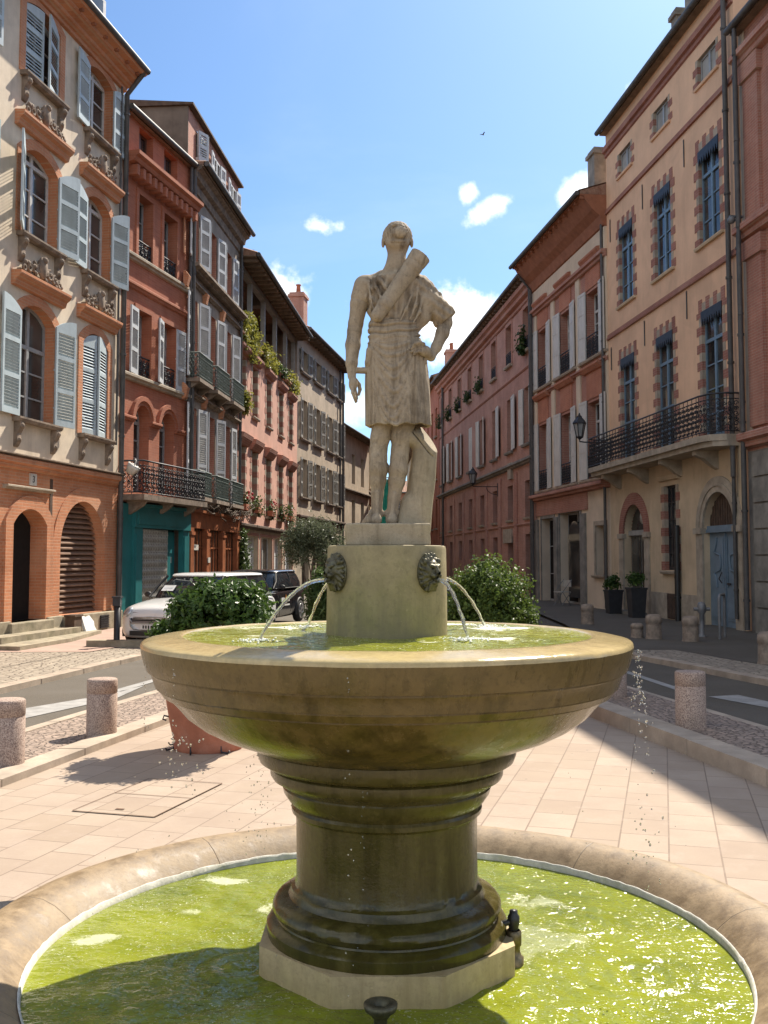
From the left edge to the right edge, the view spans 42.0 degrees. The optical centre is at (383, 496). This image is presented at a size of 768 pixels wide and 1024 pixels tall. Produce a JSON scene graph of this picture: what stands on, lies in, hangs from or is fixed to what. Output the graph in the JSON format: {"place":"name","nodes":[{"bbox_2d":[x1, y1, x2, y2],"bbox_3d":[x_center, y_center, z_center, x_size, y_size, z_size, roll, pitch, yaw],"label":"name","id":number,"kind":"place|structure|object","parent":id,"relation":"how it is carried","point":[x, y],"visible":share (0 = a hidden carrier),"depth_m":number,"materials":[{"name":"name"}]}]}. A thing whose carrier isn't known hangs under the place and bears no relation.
{"place":"outdoors","nodes":[
{"label":"outdoors","id":0,"kind":"place"},
{"bbox_2d":[0,652,78,667],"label":"pavement","id":1,"kind":"structure","parent":0,"point":[7,659],"depth_m":15.91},
{"bbox_2d":[0,627,125,651],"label":"pink pavement left","id":2,"kind":"structure","parent":0,"point":[77,645],"depth_m":17.48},
{"bbox_2d":[0,647,140,683],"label":"cobble pavement","id":3,"kind":"structure","parent":0,"point":[31,669],"depth_m":14.89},
{"bbox_2d":[0,0,150,650],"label":"beige house","id":4,"kind":"structure","parent":0,"point":[72,72],"depth_m":20.45,"materials":[{"name":"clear glass"}]},
{"bbox_2d":[1,496,53,622],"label":"door","id":5,"kind":"structure","parent":4,"relation":"in","point":[23,503],"depth_m":19.02,"materials":[{"name":"orange brick"}]},
{"bbox_2d":[0,257,76,454],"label":"window","id":6,"kind":"structure","parent":4,"relation":"in","point":[23,383],"depth_m":19.68,"materials":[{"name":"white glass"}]},
{"bbox_2d":[19,0,69,131],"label":"window","id":7,"kind":"structure","parent":4,"relation":"in","point":[36,45],"depth_m":19.89,"materials":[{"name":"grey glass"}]},
{"bbox_2d":[15,102,80,280],"bbox_3d":[-6.727,-6.081,19.769,0.605,3.360,2.575,-1,-4,10],"label":"window","id":8,"kind":"structure","parent":4,"relation":"in","point":[31,212],"depth_m":20.02,"materials":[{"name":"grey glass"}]},
{"bbox_2d":[76,291,122,465],"bbox_3d":[-6.369,-2.633,22.010,0.450,3.820,1.820,-1,-4,10],"label":"window","id":9,"kind":"structure","parent":4,"relation":"in","point":[89,376],"depth_m":21.94,"materials":[{"name":"grey wood"}]},
{"bbox_2d":[77,46,124,175],"bbox_3d":[-6.381,-8.537,22.374,0.428,2.350,2.381,-1,-4,10],"label":"window","id":10,"kind":"structure","parent":4,"relation":"in","point":[90,107],"depth_m":22.49,"materials":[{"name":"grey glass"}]},
{"bbox_2d":[74,154,129,308],"bbox_3d":[-6.366,-5.928,22.200,0.462,3.360,2.367,-1,-4,10],"label":"window","id":11,"kind":"structure","parent":4,"relation":"in","point":[90,235],"depth_m":22.50,"materials":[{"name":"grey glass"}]},
{"bbox_2d":[301,557,326,620],"bbox_3d":[-0.869,1.498,14.645,0.708,1.235,0.732,0,-4,0],"label":"oleander","id":12,"kind":"object","parent":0,"point":[312,594],"visible":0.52,"depth_m":14.50,"materials":[{"name":"green plant"}]},
{"bbox_2d":[288,284,346,590],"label":"buff jettied house","id":13,"kind":"structure","parent":0,"point":[321,370],"depth_m":49.81,"materials":[{"name":"paint"}]},
{"bbox_2d":[300,397,312,444],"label":"window","id":14,"kind":"structure","parent":13,"relation":"in","point":[310,406],"depth_m":47.28,"materials":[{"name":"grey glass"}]},
{"bbox_2d":[300,457,312,500],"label":"window","id":15,"kind":"structure","parent":13,"relation":"in","point":[310,485],"depth_m":47.05,"materials":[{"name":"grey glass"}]},
{"bbox_2d":[344,423,370,544],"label":"stone gabled house","id":16,"kind":"structure","parent":0,"point":[356,474],"depth_m":61.91,"materials":[{"name":"stone"}]},
{"bbox_2d":[0,716,767,905],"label":"plaza","id":17,"kind":"structure","parent":0,"point":[717,817],"depth_m":6.49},
{"bbox_2d":[73,778,221,816],"bbox_3d":[-1.567,2.021,6.744,0.587,0.004,0.984,-1,-4,16],"label":"access cover","id":18,"kind":"object","parent":17,"relation":"on","point":[151,797],"visible":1,"depth_m":6.68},
{"bbox_2d":[162,700,240,754],"bbox_3d":[-1.490,1.799,8.524,0.864,0.680,0.864,0,-4,0],"label":"plant pot","id":19,"kind":"object","parent":17,"relation":"on","point":[194,734],"visible":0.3,"depth_m":8.24,"materials":[{"name":"ceramic"}]},
{"bbox_2d":[144,573,281,636],"bbox_3d":[-1.478,1.090,8.541,1.186,0.882,1.116,0,-4,0],"label":"green shrub","id":20,"kind":"object","parent":19,"relation":"on","point":[204,603],"visible":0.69,"depth_m":8.33,"materials":[{"name":"green plant"}]},
{"bbox_2d":[0,545,767,1023],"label":"fountain","id":21,"kind":"object","parent":17,"relation":"on","point":[408,913],"visible":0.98,"depth_m":3.21,"materials":[{"name":"stone"}]},
{"bbox_2d":[258,578,326,638],"bbox_3d":[-0.303,0.375,3.338,0.272,0.202,0.016,3,-5,-38],"label":"water jet","id":22,"kind":"object","parent":21,"relation":"attached to","point":[287,599],"visible":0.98,"depth_m":3.32,"materials":[{"name":"white"}]},
{"bbox_2d":[364,996,397,1023],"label":"pool nozzle","id":23,"kind":"object","parent":21,"relation":"attached to","point":[380,1009],"visible":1,"depth_m":2.91,"materials":[{"name":"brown metal"}]},
{"bbox_2d":[92,649,677,996],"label":"water drops","id":24,"kind":"object","parent":21,"relation":"on","point":[634,698],"visible":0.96,"depth_m":3.38,"materials":[{"name":"white"}]},
{"bbox_2d":[20,859,753,1023],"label":"water","id":25,"kind":"structure","parent":21,"relation":"in","point":[612,957],"depth_m":3.41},
{"bbox_2d":[183,622,590,650],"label":"water","id":26,"kind":"structure","parent":21,"relation":"in","point":[318,638],"depth_m":3.35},
{"bbox_2d":[345,221,455,544],"bbox_3d":[0.060,-0.411,3.633,0.405,1.186,0.267,0,-4,0],"label":"statue","id":27,"kind":"object","parent":21,"relation":"on","point":[400,300],"visible":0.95,"depth_m":3.59,"materials":[{"name":"stone"}]},
{"bbox_2d":[502,909,523,967],"bbox_3d":[0.429,1.517,3.436,0.099,0.192,0.066,-1,-4,15],"label":"valve","id":28,"kind":"object","parent":21,"relation":"attached to","point":[513,930],"visible":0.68,"depth_m":3.42,"materials":[{"name":"black metal"}]},
{"bbox_3d":[-1.080,2.264,15.288,0.864,0.600,0.864,0,-4,0],"label":"plant pot","id":29,"kind":"object","parent":17,"relation":"on","visible":0},
{"bbox_2d":[274,510,345,615],"bbox_3d":[-1.116,1.142,15.357,1.137,1.876,1.089,-3,-4,35],"label":"olive tree","id":30,"kind":"object","parent":29,"relation":"in","point":[318,538],"visible":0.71,"depth_m":15.20,"materials":[{"name":"green plant"}]},
{"bbox_2d":[0,588,767,727],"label":"road","id":31,"kind":"structure","parent":0,"point":[75,687],"depth_m":12.49,"materials":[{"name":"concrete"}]},
{"bbox_2d":[0,653,141,693],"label":"pavement kerb","id":32,"kind":"structure","parent":31,"relation":"on","point":[36,680],"depth_m":13.65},
{"bbox_2d":[0,692,166,768],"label":"cobble strip","id":33,"kind":"object","parent":31,"relation":"on","point":[43,740],"visible":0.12,"depth_m":9.26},
{"bbox_2d":[0,697,25,767],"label":"granite bollard","id":34,"kind":"object","parent":33,"relation":"on","point":[12,727],"visible":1,"depth_m":7.51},
{"bbox_2d":[86,677,117,735],"bbox_3d":[-2.520,1.874,8.940,0.269,0.492,0.269,1,-4,-18],"label":"granite bollard","id":35,"kind":"object","parent":33,"relation":"on","point":[101,708],"visible":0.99,"depth_m":8.83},
{"bbox_2d":[25,686,141,717],"bbox_3d":[-3.580,2.297,10.931,1.549,0.001,3.515,-3,-5,40],"label":"road marking arrow","id":36,"kind":"object","parent":31,"relation":"on","point":[39,710],"visible":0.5,"depth_m":10.93,"materials":[{"name":"paint"}]},
{"bbox_2d":[0,710,169,787],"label":"kerb","id":37,"kind":"structure","parent":31,"relation":"on","point":[46,761],"depth_m":8.18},
{"bbox_2d":[25,690,157,732],"bbox_3d":[-3.877,1.990,6.187,0.117,0.104,25.177,-1,-4,12],"label":"road edge","id":38,"kind":"object","parent":31,"relation":"on","point":[51,722],"visible":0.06,"depth_m":9.85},
{"bbox_2d":[86,639,144,646],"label":"pavement end kerb","id":39,"kind":"structure","parent":31,"relation":"on","point":[113,643],"depth_m":17.62,"materials":[{"name":"stone"}]},
{"bbox_2d":[116,103,206,612],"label":"red narrow house","id":40,"kind":"structure","parent":31,"relation":"on","point":[163,202],"depth_m":24.94,"materials":[{"name":"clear glass"}]},
{"bbox_2d":[129,302,153,380],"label":"window","id":41,"kind":"structure","parent":40,"relation":"in","point":[135,363],"depth_m":24.07,"materials":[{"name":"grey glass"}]},
{"bbox_2d":[130,396,155,490],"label":"window","id":42,"kind":"structure","parent":40,"relation":"in","point":[143,401],"depth_m":24.53,"materials":[{"name":"orange brick"}]},
{"bbox_2d":[135,187,155,264],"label":"window","id":43,"kind":"structure","parent":40,"relation":"in","point":[139,247],"depth_m":24.81,"materials":[{"name":"red brick"}]},
{"bbox_2d":[156,405,179,495],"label":"window","id":44,"kind":"structure","parent":40,"relation":"in","point":[170,410],"depth_m":25.87,"materials":[{"name":"orange brick"}]},
{"bbox_2d":[160,206,179,279],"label":"window","id":45,"kind":"structure","parent":40,"relation":"in","point":[165,266],"depth_m":26.19,"materials":[{"name":"red brick"}]},
{"bbox_2d":[158,316,185,391],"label":"window","id":46,"kind":"structure","parent":40,"relation":"in","point":[180,336],"depth_m":26.10,"materials":[{"name":"grey wood"}]},
{"bbox_2d":[130,99,255,573],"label":"grey shuttered house","id":47,"kind":"structure","parent":31,"relation":"on","point":[223,231],"depth_m":29.20,"materials":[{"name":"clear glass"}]},
{"bbox_2d":[182,382,207,495],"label":"window","id":48,"kind":"structure","parent":47,"relation":"in","point":[185,388],"depth_m":27.78,"materials":[{"name":"grey wood"}]},
{"bbox_2d":[183,270,209,379],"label":"window","id":49,"kind":"structure","parent":47,"relation":"in","point":[204,324],"depth_m":27.99,"materials":[{"name":"grey wood"}]},
{"bbox_2d":[183,215,210,272],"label":"window","id":50,"kind":"structure","parent":47,"relation":"in","point":[205,224],"depth_m":28.20,"materials":[{"name":"grey wood"}]},
{"bbox_2d":[196,130,208,160],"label":"window","id":51,"kind":"structure","parent":47,"relation":"in","point":[202,146],"depth_m":28.17,"materials":[{"name":"grey wood"}]},
{"bbox_2d":[201,395,225,501],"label":"window","id":52,"kind":"structure","parent":47,"relation":"in","point":[221,472],"depth_m":29.84,"materials":[{"name":"grey wood"}]},
{"bbox_2d":[202,293,225,392],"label":"window","id":53,"kind":"structure","parent":47,"relation":"in","point":[221,327],"depth_m":30.05,"materials":[{"name":"grey wood"}]},
{"bbox_2d":[210,222,225,290],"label":"window","id":54,"kind":"structure","parent":47,"relation":"in","point":[221,259],"depth_m":30.24,"materials":[{"name":"grey wood"}]},
{"bbox_2d":[219,406,236,503],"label":"window","id":55,"kind":"structure","parent":47,"relation":"in","point":[233,465],"depth_m":31.82,"materials":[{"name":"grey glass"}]},
{"bbox_2d":[220,310,240,400],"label":"window","id":56,"kind":"structure","parent":47,"relation":"in","point":[236,341],"depth_m":31.98,"materials":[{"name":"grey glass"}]},
{"bbox_2d":[226,244,238,305],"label":"window","id":57,"kind":"structure","parent":47,"relation":"in","point":[235,280],"depth_m":32.18,"materials":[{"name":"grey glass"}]},
{"bbox_2d":[238,528,253,569],"bbox_3d":[-4.536,2.051,32.779,0.683,2.063,1.269,0,-4,4],"label":"ivy","id":58,"kind":"object","parent":47,"relation":"attached to","point":[244,554],"visible":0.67,"depth_m":32.61,"materials":[{"name":"green plant"}]},
{"bbox_2d":[122,572,275,638],"bbox_3d":[-3.513,2.147,19.371,1.894,1.347,3.474,-1,-4,21],"label":"parked car","id":59,"kind":"object","parent":31,"relation":"on","point":[138,618],"visible":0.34,"depth_m":18.60,"materials":[{"name":"white paint"}]},
{"bbox_2d":[232,569,304,620],"bbox_3d":[-3.188,2.493,24.858,1.893,1.347,3.474,-1,-4,13],"label":"parked car","id":60,"kind":"object","parent":31,"relation":"on","point":[283,584],"visible":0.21,"depth_m":24.85,"materials":[{"name":"black paint"}]},
{"bbox_2d":[232,247,312,573],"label":"pink terrace house","id":61,"kind":"structure","parent":31,"relation":"on","point":[269,465],"depth_m":38.62,"materials":[{"name":"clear glass"}]},
{"bbox_2d":[237,430,253,513],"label":"window","id":62,"kind":"structure","parent":61,"relation":"in","point":[247,439],"depth_m":33.85,"materials":[{"name":"pink glass"}]},
{"bbox_2d":[243,310,263,363],"bbox_3d":[-4.503,-5.466,34.401,0.591,1.748,2.853,0,-4,4],"label":"terrace creeper","id":63,"kind":"object","parent":61,"relation":"on","point":[253,335],"visible":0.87,"depth_m":34.34,"materials":[{"name":"green plant"}]},
{"bbox_2d":[250,355,264,421],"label":"window","id":64,"kind":"structure","parent":61,"relation":"in","point":[255,381],"depth_m":36.09,"materials":[{"name":"pink glass"}]},
{"bbox_2d":[250,439,264,516],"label":"window","id":65,"kind":"structure","parent":61,"relation":"in","point":[257,446],"depth_m":35.90,"materials":[{"name":"pink glass"}]},
{"bbox_2d":[260,534,272,568],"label":"window","id":66,"kind":"structure","parent":61,"relation":"in","point":[263,541],"depth_m":38.27,"materials":[{"name":"beige glass"}]},
{"bbox_2d":[264,447,277,518],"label":"window","id":67,"kind":"structure","parent":61,"relation":"in","point":[269,453],"depth_m":38.53,"materials":[{"name":"pink glass"}]},
{"bbox_2d":[265,368,277,430],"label":"window","id":68,"kind":"structure","parent":61,"relation":"in","point":[269,373],"depth_m":38.72,"materials":[{"name":"pink glass"}]},
{"bbox_2d":[260,342,284,374],"bbox_3d":[-4.203,-5.172,37.825,0.713,0.989,2.766,0,-4,4],"label":"terrace creeper","id":69,"kind":"object","parent":61,"relation":"on","point":[272,362],"visible":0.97,"depth_m":37.52,"materials":[{"name":"green plant"}]},
{"bbox_2d":[277,381,288,439],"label":"window","id":70,"kind":"structure","parent":61,"relation":"in","point":[281,385],"depth_m":41.41,"materials":[{"name":"pink glass"}]},
{"bbox_2d":[277,454,288,521],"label":"window","id":71,"kind":"structure","parent":61,"relation":"in","point":[282,460],"depth_m":41.21,"materials":[{"name":"pink glass"}]},
{"bbox_2d":[288,391,297,446],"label":"window","id":72,"kind":"structure","parent":61,"relation":"in","point":[291,395],"depth_m":43.90,"materials":[{"name":"pink glass"}]},
{"bbox_2d":[430,274,536,597],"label":"long brick house","id":73,"kind":"structure","parent":31,"relation":"on","point":[485,434],"depth_m":47.17,"materials":[{"name":"red brick"}]},
{"bbox_2d":[505,472,518,584],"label":"drainpipe","id":74,"kind":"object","parent":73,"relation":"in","point":[515,474],"depth_m":41.57,"materials":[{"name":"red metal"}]},
{"bbox_2d":[518,384,528,447],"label":"window","id":75,"kind":"structure","parent":73,"relation":"in","point":[520,393],"depth_m":40.64,"materials":[{"name":"grey wood"}]},
{"bbox_2d":[590,701,767,787],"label":"kerb","id":76,"kind":"structure","parent":31,"relation":"on","point":[741,762],"depth_m":8.21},
{"bbox_2d":[607,688,767,756],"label":"cobble strip","id":77,"kind":"object","parent":31,"relation":"on","point":[746,736],"depth_m":9.03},
{"bbox_2d":[675,670,706,728],"bbox_3d":[2.740,1.809,8.944,0.269,0.492,0.269,-2,-4,24],"label":"granite bollard","id":78,"kind":"object","parent":77,"relation":"on","point":[690,699],"visible":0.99,"depth_m":8.83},
{"bbox_2d":[632,652,767,685],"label":"pavement kerb","id":79,"kind":"structure","parent":31,"relation":"on","point":[736,675],"depth_m":14.14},
{"bbox_2d":[708,695,767,706],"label":"road marking arrow","id":80,"kind":"object","parent":31,"relation":"on","point":[747,700],"visible":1,"depth_m":11.47,"materials":[{"name":"paint"}]},
{"bbox_2d":[105,0,684,480],"label":"sky","id":81,"kind":"structure","parent":0,"point":[338,122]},
{"bbox_2d":[422,343,456,544],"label":"crimson far house","id":82,"kind":"structure","parent":0,"point":[432,432],"depth_m":65.80,"materials":[{"name":"red brick"}]},
{"bbox_2d":[447,549,544,624],"bbox_3d":[1.053,1.067,9.717,1.104,1.112,1.025,0,-4,0],"label":"round shrub","id":83,"kind":"object","parent":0,"point":[496,592],"visible":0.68,"depth_m":9.50,"materials":[{"name":"green plant"}]},
{"bbox_2d":[508,146,611,608],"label":"pilastered house","id":84,"kind":"structure","parent":0,"point":[558,265],"depth_m":34.06,"materials":[{"name":"orange brick"}]},
{"bbox_2d":[531,293,551,394],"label":"window","id":85,"kind":"structure","parent":84,"relation":"in","point":[542,318],"depth_m":37.81,"materials":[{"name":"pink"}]},
{"bbox_2d":[532,390,553,494],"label":"window","id":86,"kind":"structure","parent":84,"relation":"in","point":[542,397],"depth_m":37.58,"materials":[{"name":"grey wood"}]},
{"bbox_2d":[552,271,576,381],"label":"window","id":87,"kind":"structure","parent":84,"relation":"in","point":[565,301],"depth_m":35.15,"materials":[{"name":"grey wood"}]},
{"bbox_2d":[553,376,579,489],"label":"window","id":88,"kind":"structure","parent":84,"relation":"in","point":[565,385],"depth_m":34.95,"materials":[{"name":"grey wood"}]},
{"bbox_2d":[558,510,581,605],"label":"window","id":89,"kind":"structure","parent":84,"relation":"in","point":[574,530],"depth_m":34.25,"materials":[{"name":"beige glass"}]},
{"bbox_2d":[578,359,605,483],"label":"window","id":90,"kind":"structure","parent":84,"relation":"in","point":[593,371],"depth_m":32.40,"materials":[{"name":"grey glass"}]},
{"bbox_2d":[577,245,608,366],"bbox_3d":[6.784,-6.107,32.164,0.510,3.470,2.660,0,-4,-8],"label":"window","id":91,"kind":"structure","parent":84,"relation":"in","point":[592,277],"depth_m":32.51,"materials":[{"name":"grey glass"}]},
{"bbox_2d":[450,585,757,649],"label":"pavement","id":92,"kind":"structure","parent":0,"point":[567,614],"depth_m":21.67,"materials":[{"name":"stone"}]},
{"bbox_2d":[602,572,623,613],"bbox_3d":[6.535,2.752,28.489,0.564,1.165,0.532,0,-4,-6],"label":"dark planter","id":93,"kind":"object","parent":92,"relation":"on","point":[613,600],"visible":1,"depth_m":28.30,"materials":[{"name":"grey plastic"}]},
{"bbox_2d":[625,571,647,617],"bbox_3d":[6.687,2.598,26.509,0.518,1.223,0.579,0,-4,-6],"label":"dark planter","id":94,"kind":"object","parent":92,"relation":"on","point":[636,600],"visible":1,"depth_m":26.31,"materials":[{"name":"grey plastic"}]},
{"bbox_2d":[645,614,661,638],"bbox_3d":[5.250,2.533,19.479,0.324,0.479,0.324,1,-4,-10],"label":"stone bollard","id":95,"kind":"object","parent":92,"relation":"on","point":[653,622],"visible":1,"depth_m":19.36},
{"bbox_2d":[681,616,698,641],"bbox_3d":[5.780,2.496,18.881,0.324,0.479,0.324,-3,-5,40],"label":"stone bollard","id":96,"kind":"object","parent":92,"relation":"on","point":[690,624],"visible":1,"depth_m":18.75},
{"bbox_2d":[588,0,751,630],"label":"apricot house","id":97,"kind":"structure","parent":0,"point":[670,472],"depth_m":25.19,"materials":[{"name":"paint"}]},
{"bbox_2d":[615,139,633,180],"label":"window","id":98,"kind":"structure","parent":97,"relation":"in","point":[625,160],"depth_m":29.65,"materials":[{"name":"glass"}]},
{"bbox_2d":[615,205,636,310],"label":"window","id":99,"kind":"structure","parent":97,"relation":"in","point":[626,276],"depth_m":29.40,"materials":[{"name":"blue glass"}]},
{"bbox_2d":[618,340,639,458],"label":"window","id":100,"kind":"structure","parent":97,"relation":"in","point":[628,366],"depth_m":29.17,"materials":[{"name":"blue glass"}]},
{"bbox_2d":[617,493,650,613],"bbox_3d":[7.196,1.588,28.351,0.360,3.390,2.500,0,-4,-6],"label":"door","id":101,"kind":"structure","parent":97,"relation":"in","point":[640,533],"depth_m":28.54,"materials":[{"name":"beige stone"}]},
{"bbox_2d":[649,94,671,141],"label":"window","id":102,"kind":"structure","parent":97,"relation":"in","point":[660,119],"depth_m":26.78,"materials":[{"name":"glass"}]},
{"bbox_2d":[650,167,675,284],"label":"window","id":103,"kind":"structure","parent":97,"relation":"in","point":[663,262],"depth_m":26.56,"materials":[{"name":"blue glass"}]},
{"bbox_2d":[652,316,678,448],"bbox_3d":[7.407,-2.873,26.155,0.155,3.380,1.690,0,-4,-6],"label":"window","id":104,"kind":"structure","parent":97,"relation":"in","point":[665,345],"depth_m":26.36,"materials":[{"name":"blue glass"}]},
{"bbox_2d":[656,474,680,573],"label":"window","id":105,"kind":"structure","parent":97,"relation":"in","point":[670,495],"depth_m":26.08,"materials":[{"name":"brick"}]},
{"bbox_2d":[693,36,720,92],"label":"window","id":106,"kind":"structure","parent":97,"relation":"in","point":[705,67],"depth_m":23.89,"materials":[{"name":"glass"}]},
{"bbox_2d":[693,118,724,252],"bbox_3d":[7.715,-7.290,23.554,0.280,2.690,1.690,0,-4,-6],"label":"window","id":107,"kind":"structure","parent":97,"relation":"in","point":[708,194],"depth_m":23.69,"materials":[{"name":"blue glass"}]},
{"bbox_2d":[696,285,729,435],"bbox_3d":[7.702,-3.054,23.286,0.155,3.380,1.690,0,-4,-6],"label":"window","id":108,"kind":"structure","parent":97,"relation":"in","point":[712,317],"depth_m":23.44,"materials":[{"name":"blue glass"}]},
{"bbox_2d":[693,476,745,630],"bbox_3d":[7.716,1.288,22.859,0.290,3.500,2.520,0,-4,-6],"label":"arched door","id":109,"kind":"structure","parent":97,"relation":"in","point":[720,529],"depth_m":23.04,"materials":[{"name":"blue wood"}]},
{"bbox_2d":[633,650,767,676],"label":"cobble pavement","id":110,"kind":"structure","parent":0,"point":[742,666],"depth_m":15.14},
{"bbox_2d":[680,650,763,664],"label":"pavement","id":111,"kind":"structure","parent":0,"point":[751,656],"depth_m":16.20,"materials":[{"name":"stone"}]},
{"bbox_2d":[757,631,767,664],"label":"stone bollard","id":112,"kind":"object","parent":111,"relation":"on","point":[762,639],"visible":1,"depth_m":14.70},
{"bbox_2d":[723,0,767,632],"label":"brick pier house","id":113,"kind":"structure","parent":0,"point":[748,56],"depth_m":21.13,"materials":[{"name":"red brick"}]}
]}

